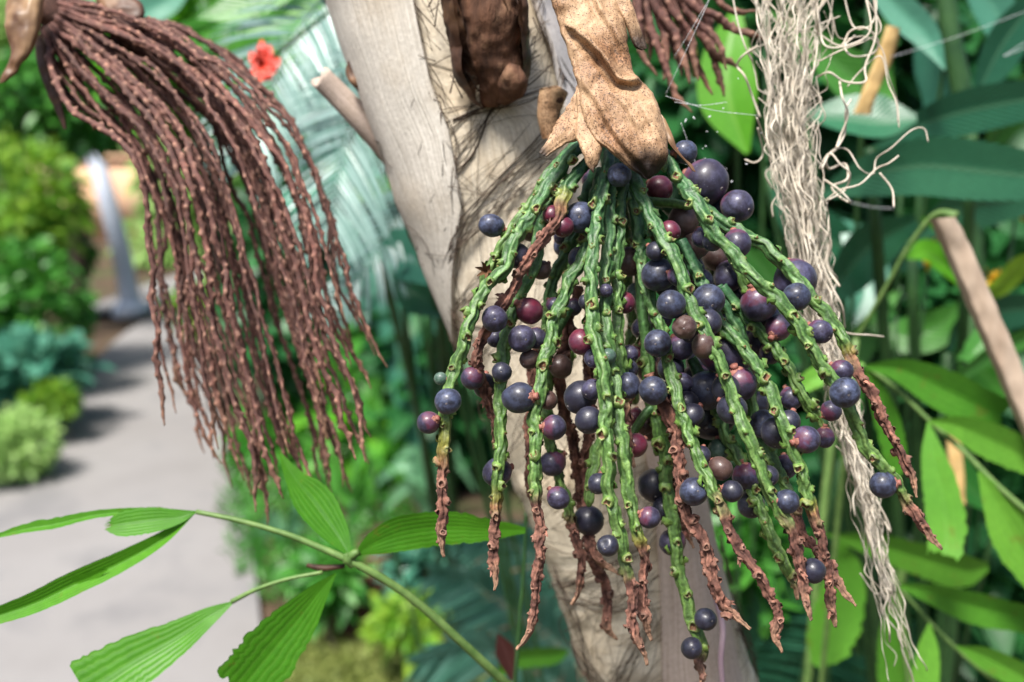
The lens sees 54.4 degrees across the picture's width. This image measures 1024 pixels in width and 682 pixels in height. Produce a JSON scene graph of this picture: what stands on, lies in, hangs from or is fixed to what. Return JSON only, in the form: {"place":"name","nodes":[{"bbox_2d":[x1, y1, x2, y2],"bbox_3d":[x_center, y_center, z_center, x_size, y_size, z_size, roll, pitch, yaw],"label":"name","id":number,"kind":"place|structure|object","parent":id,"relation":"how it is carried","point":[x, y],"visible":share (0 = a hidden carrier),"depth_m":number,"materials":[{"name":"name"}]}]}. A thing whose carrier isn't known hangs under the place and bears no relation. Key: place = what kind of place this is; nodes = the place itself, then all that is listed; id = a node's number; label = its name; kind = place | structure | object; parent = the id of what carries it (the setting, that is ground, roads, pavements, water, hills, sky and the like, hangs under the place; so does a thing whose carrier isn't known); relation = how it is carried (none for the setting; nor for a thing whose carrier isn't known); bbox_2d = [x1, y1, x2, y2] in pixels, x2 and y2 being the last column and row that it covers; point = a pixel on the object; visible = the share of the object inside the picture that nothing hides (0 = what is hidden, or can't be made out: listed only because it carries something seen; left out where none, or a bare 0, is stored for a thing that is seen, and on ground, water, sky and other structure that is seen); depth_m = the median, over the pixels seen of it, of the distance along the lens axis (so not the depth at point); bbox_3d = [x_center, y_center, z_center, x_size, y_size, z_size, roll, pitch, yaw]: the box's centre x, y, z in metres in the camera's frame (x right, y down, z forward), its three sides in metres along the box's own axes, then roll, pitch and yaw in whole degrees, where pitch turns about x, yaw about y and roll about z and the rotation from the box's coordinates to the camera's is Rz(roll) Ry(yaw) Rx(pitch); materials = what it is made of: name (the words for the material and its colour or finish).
{"place":"outdoors","nodes":[
{"label":"outdoors","id":0,"kind":"place"},
{"bbox_2d":[0,0,90,143],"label":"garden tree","id":1,"kind":"object","parent":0,"point":[4,43],"visible":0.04,"depth_m":19.00,"materials":[{"name":"green plant"}]},
{"bbox_2d":[5,351,96,448],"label":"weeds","id":2,"kind":"object","parent":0,"point":[90,358],"visible":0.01,"depth_m":6.58,"materials":[{"name":"green plant"}]},
{"bbox_2d":[0,309,259,681],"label":"path","id":3,"kind":"structure","parent":0,"point":[126,448],"depth_m":3.74,"materials":[{"name":"grey concrete"}]},
{"bbox_2d":[93,270,205,313],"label":"path","id":4,"kind":"structure","parent":0,"point":[103,306],"depth_m":9.00,"materials":[{"name":"grey concrete"}]},
{"bbox_2d":[0,148,585,681],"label":"ground","id":5,"kind":"structure","parent":0,"point":[108,330],"depth_m":5.39,"materials":[{"name":"soil"}]},
{"bbox_2d":[0,402,67,485],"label":"shrub","id":6,"kind":"object","parent":5,"relation":"on","point":[17,464],"visible":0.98,"depth_m":4.27,"materials":[{"name":"green plant"}]},
{"bbox_2d":[0,234,98,362],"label":"shrub","id":7,"kind":"object","parent":5,"relation":"on","point":[26,281],"visible":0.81,"depth_m":5.51,"materials":[{"name":"green plant"}]},
{"bbox_2d":[0,123,99,315],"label":"shrub","id":8,"kind":"object","parent":5,"relation":"on","point":[38,207],"visible":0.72,"depth_m":5.90,"materials":[{"name":"green plant"}]},
{"bbox_2d":[15,377,84,444],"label":"shrub","id":9,"kind":"object","parent":5,"relation":"on","point":[51,392],"visible":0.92,"depth_m":4.77,"materials":[{"name":"green plant"}]},
{"bbox_2d":[0,323,116,418],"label":"shrub","id":10,"kind":"object","parent":5,"relation":"on","point":[28,354],"visible":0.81,"depth_m":4.93,"materials":[{"name":"teal plant"}]},
{"bbox_2d":[0,48,121,331],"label":"garden tree","id":11,"kind":"object","parent":5,"relation":"on","point":[35,111],"visible":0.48,"depth_m":7.06,"materials":[{"name":"green plant"}]},
{"bbox_2d":[48,182,101,290],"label":"shrub","id":12,"kind":"object","parent":5,"relation":"on","point":[93,253],"visible":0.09,"depth_m":7.93,"materials":[{"name":"green plant"}]},
{"bbox_2d":[26,155,160,238],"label":"garden wall","id":13,"kind":"structure","parent":5,"relation":"on","point":[121,179],"depth_m":13.96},
{"bbox_2d":[38,151,150,318],"bbox_3d":[-3.511,-0.929,8.304,1.052,1.408,0.391,5,13,23],"label":"lamp post","id":14,"kind":"object","parent":5,"relation":"on","point":[130,304],"visible":0.59,"depth_m":8.24,"materials":[{"name":"white metal"}]},
{"bbox_2d":[0,46,218,163],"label":"garden tree","id":15,"kind":"object","parent":5,"relation":"on","point":[3,53],"depth_m":15.45,"materials":[{"name":"green plant"}]},
{"bbox_2d":[106,197,236,268],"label":"shrub","id":16,"kind":"object","parent":5,"relation":"on","point":[139,257],"visible":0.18,"depth_m":11.33,"materials":[{"name":"green plant"}]},
{"bbox_2d":[0,5,347,197],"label":"woodland","id":17,"kind":"object","parent":5,"relation":"on","point":[1,171],"depth_m":22.35,"materials":[{"name":"green plant"}]},
{"bbox_2d":[159,273,237,337],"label":"shrub","id":18,"kind":"object","parent":5,"relation":"on","point":[173,299],"visible":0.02,"depth_m":6.13,"materials":[{"name":"green plant"}]},
{"bbox_2d":[90,0,307,415],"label":"garden tree","id":19,"kind":"object","parent":5,"relation":"on","point":[187,10],"visible":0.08,"depth_m":4.97,"materials":[{"name":"green plant"}]},
{"bbox_2d":[120,138,278,258],"bbox_3d":[-3.638,-2.208,11.954,2.020,2.421,2.204,0,12,0],"label":"garden tree","id":20,"kind":"object","parent":5,"relation":"on","point":[134,187],"visible":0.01,"depth_m":11.65,"materials":[{"name":"green plant"}]},
{"bbox_2d":[0,452,524,681],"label":"fishtail palm leaf","id":21,"kind":"object","parent":5,"relation":"on","point":[271,647],"visible":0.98,"depth_m":0.52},
{"bbox_2d":[248,505,311,549],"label":"strap plant","id":22,"kind":"object","parent":5,"relation":"on","point":[294,524],"visible":0.58,"depth_m":3.67,"materials":[{"name":"green plant"}]},
{"bbox_2d":[218,388,346,473],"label":"shrub","id":23,"kind":"object","parent":5,"relation":"on","point":[302,437],"visible":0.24,"depth_m":4.66,"materials":[{"name":"green plant"}]},
{"bbox_2d":[202,0,365,203],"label":"garden tree","id":24,"kind":"object","parent":5,"relation":"on","point":[239,182],"visible":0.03,"depth_m":8.19,"materials":[{"name":"green plant"}]},
{"bbox_2d":[203,158,377,407],"bbox_3d":[-0.931,-0.210,4.974,1.128,1.387,1.300,-6,13,-25],"label":"shrub","id":25,"kind":"object","parent":5,"relation":"on","point":[289,380],"visible":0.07,"depth_m":4.73,"materials":[{"name":"green plant"}]},
{"bbox_2d":[139,0,474,681],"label":"leafy plant","id":26,"kind":"object","parent":5,"relation":"on","point":[222,10],"visible":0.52,"depth_m":1.29,"materials":[{"name":"green plant"}]},
{"bbox_2d":[214,454,430,602],"bbox_3d":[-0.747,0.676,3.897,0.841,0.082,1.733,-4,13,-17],"label":"shrub","id":27,"kind":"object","parent":5,"relation":"on","point":[352,523],"depth_m":3.88,"materials":[{"name":"green plant"}]},
{"bbox_2d":[272,530,378,650],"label":"shrub","id":28,"kind":"object","parent":5,"relation":"on","point":[348,588],"visible":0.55,"depth_m":2.94,"materials":[{"name":"green plant"}]},
{"bbox_2d":[174,0,476,681],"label":"fern","id":29,"kind":"object","parent":5,"relation":"on","point":[200,27],"visible":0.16,"depth_m":1.23,"materials":[{"name":"green plant"}]},
{"bbox_2d":[193,0,462,681],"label":"cycad","id":30,"kind":"object","parent":5,"relation":"on","point":[303,98],"visible":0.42,"depth_m":0.94,"materials":[{"name":"green plant"}]},
{"bbox_2d":[280,133,400,353],"bbox_3d":[-0.585,-0.231,4.462,0.869,1.638,0.883,-5,13,-20],"label":"shrub","id":31,"kind":"object","parent":5,"relation":"on","point":[311,193],"visible":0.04,"depth_m":4.22,"materials":[{"name":"teal plant"}]},
{"bbox_2d":[306,325,376,443],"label":"shrub","id":32,"kind":"object","parent":5,"relation":"on","point":[327,399],"depth_m":4.60,"materials":[{"name":"green plant"}]},
{"bbox_2d":[297,279,387,422],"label":"shrub","id":33,"kind":"object","parent":5,"relation":"on","point":[358,337],"visible":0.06,"depth_m":4.32,"materials":[{"name":"green plant"}]},
{"bbox_2d":[295,440,399,522],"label":"strap plant","id":34,"kind":"object","parent":5,"relation":"on","point":[350,501],"visible":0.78,"depth_m":3.90,"materials":[{"name":"green plant"}]},
{"bbox_2d":[317,362,406,494],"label":"strap plant","id":35,"kind":"object","parent":5,"relation":"on","point":[394,447],"visible":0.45,"depth_m":4.18,"materials":[{"name":"green plant"}]},
{"bbox_2d":[321,544,427,645],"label":"shrub","id":36,"kind":"object","parent":5,"relation":"on","point":[362,612],"visible":0.1,"depth_m":3.06,"materials":[{"name":"green plant"}]},
{"bbox_2d":[249,10,510,637],"bbox_3d":[-0.104,0.459,1.185,0.027,1.610,0.446,7,14,29],"label":"flower","id":37,"kind":"object","parent":5,"relation":"on","point":[264,61],"visible":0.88,"depth_m":0.85,"materials":[{"name":"red plant"}]},
{"bbox_2d":[287,362,477,490],"bbox_3d":[-0.521,0.313,4.487,0.849,0.567,0.981,4,12,16],"label":"shrub","id":38,"kind":"object","parent":5,"relation":"on","point":[302,425],"visible":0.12,"depth_m":4.27,"materials":[{"name":"green plant"}]},
{"bbox_2d":[283,615,487,681],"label":"ground cover","id":39,"kind":"object","parent":5,"relation":"on","point":[355,660],"visible":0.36,"depth_m":2.85,"materials":[{"name":"green plant"}]},
{"bbox_2d":[361,261,439,463],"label":"strap plant","id":40,"kind":"object","parent":5,"relation":"on","point":[410,432],"visible":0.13,"depth_m":4.05,"materials":[{"name":"teal plant"}]},
{"bbox_2d":[357,586,450,680],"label":"shrub","id":41,"kind":"object","parent":5,"relation":"on","point":[389,625],"visible":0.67,"depth_m":2.70,"materials":[{"name":"green plant"}]},
{"bbox_2d":[370,545,472,618],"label":"shrub","id":42,"kind":"object","parent":5,"relation":"on","point":[414,566],"visible":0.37,"depth_m":3.04,"materials":[{"name":"teal plant"}]},
{"bbox_2d":[369,444,475,516],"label":"strap plant","id":43,"kind":"object","parent":5,"relation":"on","point":[414,486],"visible":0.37,"depth_m":3.90,"materials":[{"name":"green plant"}]},
{"bbox_2d":[353,312,493,485],"bbox_3d":[-0.339,0.168,4.302,0.711,0.927,0.782,-4,13,-17],"label":"shrub","id":44,"kind":"object","parent":5,"relation":"on","point":[401,419],"visible":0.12,"depth_m":4.08,"materials":[{"name":"green plant"}]},
{"bbox_2d":[350,174,544,681],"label":"leafy plant","id":45,"kind":"object","parent":5,"relation":"on","point":[418,300],"visible":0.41,"depth_m":1.08,"materials":[{"name":"teal plant"}]},
{"bbox_2d":[456,439,490,486],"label":"shrub","id":46,"kind":"object","parent":5,"relation":"on","point":[475,482],"visible":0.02,"depth_m":4.35,"materials":[{"name":"green plant"}]},
{"bbox_2d":[370,165,601,462],"bbox_3d":[0.233,-0.438,4.594,1.995,1.991,1.987,0,12,0],"label":"shrub","id":47,"kind":"object","parent":5,"relation":"on","point":[414,327],"visible":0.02,"depth_m":3.92,"materials":[{"name":"green plant"}]},
{"bbox_2d":[403,518,585,681],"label":"cycad","id":48,"kind":"object","parent":5,"relation":"on","point":[454,596],"visible":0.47,"depth_m":1.37,"materials":[{"name":"green plant"}]},
{"bbox_2d":[513,511,527,681],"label":"plant stem","id":49,"kind":"object","parent":5,"relation":"on","point":[515,675],"visible":0.96,"depth_m":0.63,"materials":[{"name":"green plant"}]},
{"bbox_2d":[493,647,567,681],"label":"fishtail palm leaf","id":50,"kind":"object","parent":5,"relation":"on","point":[538,657],"visible":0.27,"depth_m":1.00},
{"bbox_2d":[311,0,759,681],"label":"palm tree","id":51,"kind":"object","parent":5,"relation":"on","point":[453,114],"visible":0.66,"depth_m":0.55,"materials":[{"name":"beige wood"}]},
{"bbox_2d":[0,0,387,524],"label":"spent fruit cluster","id":52,"kind":"object","parent":51,"relation":"hanging from","point":[66,28],"visible":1,"depth_m":0.57,"materials":[{"name":"brown plant"}]},
{"bbox_2d":[417,0,942,681],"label":"fruit cluster","id":53,"kind":"object","parent":51,"relation":"hanging from","point":[737,316],"visible":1,"depth_m":0.44,"materials":[{"name":"green plant"}]},
{"bbox_2d":[632,0,762,112],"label":"spent fruit cluster","id":54,"kind":"object","parent":51,"relation":"hanging from","point":[675,29],"visible":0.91,"depth_m":0.58,"materials":[{"name":"brown plant"}]},
{"bbox_2d":[712,597,725,681],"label":"aerial root","id":55,"kind":"object","parent":51,"relation":"hanging from","point":[722,638],"visible":0.7,"depth_m":0.54,"materials":[{"name":"plant"}]},
{"bbox_2d":[733,0,928,681],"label":"root tassel","id":56,"kind":"object","parent":51,"relation":"hanging from","point":[801,208],"visible":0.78,"depth_m":0.54,"materials":[{"name":"beige plant"}]},
{"bbox_2d":[666,1,1023,208],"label":"spider web","id":57,"kind":"object","parent":51,"relation":"attached to","point":[757,115],"visible":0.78,"depth_m":0.52,"materials":[{"name":"fabric"}]},
{"bbox_2d":[631,176,891,501],"bbox_3d":[0.356,0.373,1.910,0.679,1.518,0.660,-6,13,-26],"label":"shrub","id":58,"kind":"object","parent":5,"relation":"on","point":[779,379],"visible":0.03,"depth_m":1.66,"materials":[{"name":"green plant"}]},
{"bbox_2d":[711,502,812,669],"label":"shrub","id":59,"kind":"object","parent":5,"relation":"on","point":[766,563],"visible":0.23,"depth_m":1.32,"materials":[{"name":"green plant"}]},
{"bbox_2d":[601,0,973,229],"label":"shrub","id":60,"kind":"object","parent":5,"relation":"on","point":[720,147],"visible":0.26,"depth_m":1.58,"materials":[{"name":"green plant"}]},
{"bbox_2d":[697,9,902,681],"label":"leafy plant","id":61,"kind":"object","parent":5,"relation":"on","point":[734,128],"visible":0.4,"depth_m":1.09,"materials":[{"name":"green plant"}]},
{"bbox_2d":[803,435,835,681],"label":"plant stem","id":62,"kind":"object","parent":5,"relation":"on","point":[823,513],"visible":0.48,"depth_m":1.00,"materials":[{"name":"green plant"}]},
{"bbox_2d":[740,441,935,681],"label":"cycad","id":63,"kind":"object","parent":5,"relation":"on","point":[792,658],"visible":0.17,"depth_m":1.31,"materials":[{"name":"green plant"}]},
{"bbox_2d":[743,415,1023,681],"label":"shrub","id":64,"kind":"object","parent":5,"relation":"on","point":[1001,581],"visible":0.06,"depth_m":1.41,"materials":[{"name":"green plant"}]},
{"bbox_2d":[745,16,1023,681],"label":"ginger plant","id":65,"kind":"object","parent":5,"relation":"on","point":[938,324],"visible":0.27,"depth_m":1.16,"materials":[{"name":"green plant"}]},
{"bbox_2d":[818,209,958,681],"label":"bent stem","id":66,"kind":"object","parent":5,"relation":"on","point":[946,213],"visible":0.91,"depth_m":0.88,"materials":[{"name":"green plant"}]},
{"bbox_2d":[764,0,1023,681],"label":"ginger plant","id":67,"kind":"object","parent":5,"relation":"on","point":[970,177],"visible":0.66,"depth_m":1.00,"materials":[{"name":"green plant"}]},
{"bbox_2d":[853,25,899,114],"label":"dry stalk","id":68,"kind":"object","parent":67,"relation":"hanging from","point":[874,81],"visible":0.95,"depth_m":0.83,"materials":[{"name":"beige plant"}]},
{"bbox_2d":[806,533,988,681],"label":"fishtail palm leaf","id":69,"kind":"object","parent":5,"relation":"on","point":[914,558],"visible":0.74,"depth_m":0.95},
{"bbox_2d":[895,569,905,606],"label":"plant stem","id":70,"kind":"object","parent":5,"relation":"on","point":[901,575],"visible":0.12,"depth_m":1.00,"materials":[{"name":"green plant"}]},
{"bbox_2d":[782,139,1023,475],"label":"shrub","id":71,"kind":"object","parent":5,"relation":"on","point":[942,290],"visible":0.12,"depth_m":1.52,"materials":[{"name":"green plant"}]},
{"bbox_2d":[801,359,1023,585],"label":"fishtail palm leaf","id":72,"kind":"object","parent":5,"relation":"on","point":[973,411],"visible":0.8,"depth_m":0.77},
{"bbox_2d":[825,0,1023,681],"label":"leafy plant","id":73,"kind":"object","parent":5,"relation":"on","point":[913,21],"visible":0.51,"depth_m":1.00,"materials":[{"name":"teal plant"}]},
{"bbox_2d":[947,434,965,503],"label":"dead leaf","id":74,"kind":"object","parent":73,"relation":"hanging from","point":[955,456],"visible":0.44,"depth_m":1.00,"materials":[{"name":"beige plant"}]},
{"bbox_2d":[888,217,1023,681],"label":"leafy plant","id":75,"kind":"object","parent":5,"relation":"on","point":[1008,278],"visible":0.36,"depth_m":1.03,"materials":[{"name":"green plant"}]},
{"bbox_2d":[891,577,1023,681],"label":"fishtail palm leaf","id":76,"kind":"object","parent":5,"relation":"on","point":[983,610],"visible":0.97,"depth_m":0.80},
{"bbox_2d":[935,0,984,681],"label":"plant stem","id":77,"kind":"object","parent":5,"relation":"on","point":[957,71],"visible":0.33,"depth_m":1.10,"materials":[{"name":"plant"}]},
{"bbox_2d":[907,0,1023,228],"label":"shrub","id":78,"kind":"object","parent":5,"relation":"on","point":[973,41],"visible":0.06,"depth_m":1.63,"materials":[{"name":"green plant"}]},
{"bbox_2d":[930,217,1023,436],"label":"dry stick","id":79,"kind":"object","parent":5,"relation":"on","point":[982,307],"visible":1,"depth_m":0.73,"materials":[{"name":"beige wood"}]},
{"bbox_2d":[496,633,514,681],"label":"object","id":80,"kind":"object","parent":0,"point":[505,652],"visible":0.91,"depth_m":0.75,"materials":[{"name":"red plant"}]},
{"bbox_2d":[707,479,843,670],"bbox_3d":[0.374,0.652,1.776,0.466,1.028,0.517,-8,14,-32],"label":"shrub","id":81,"kind":"object","parent":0,"point":[712,505],"visible":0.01,"depth_m":1.59,"materials":[{"name":"green plant"}]},
{"bbox_2d":[893,236,935,593],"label":"flower","id":82,"kind":"object","parent":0,"point":[927,264],"visible":0.09,"depth_m":1.17,"materials":[{"name":"plant"}]},
{"bbox_2d":[970,267,1000,509],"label":"flower","id":83,"kind":"object","parent":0,"point":[992,278],"visible":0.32,"depth_m":1.09,"materials":[{"name":"plant"}]},
{"bbox_2d":[959,217,1023,681],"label":"flower","id":84,"kind":"object","parent":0,"point":[985,460],"visible":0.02,"depth_m":1.28,"materials":[{"name":"plant"}]}
]}

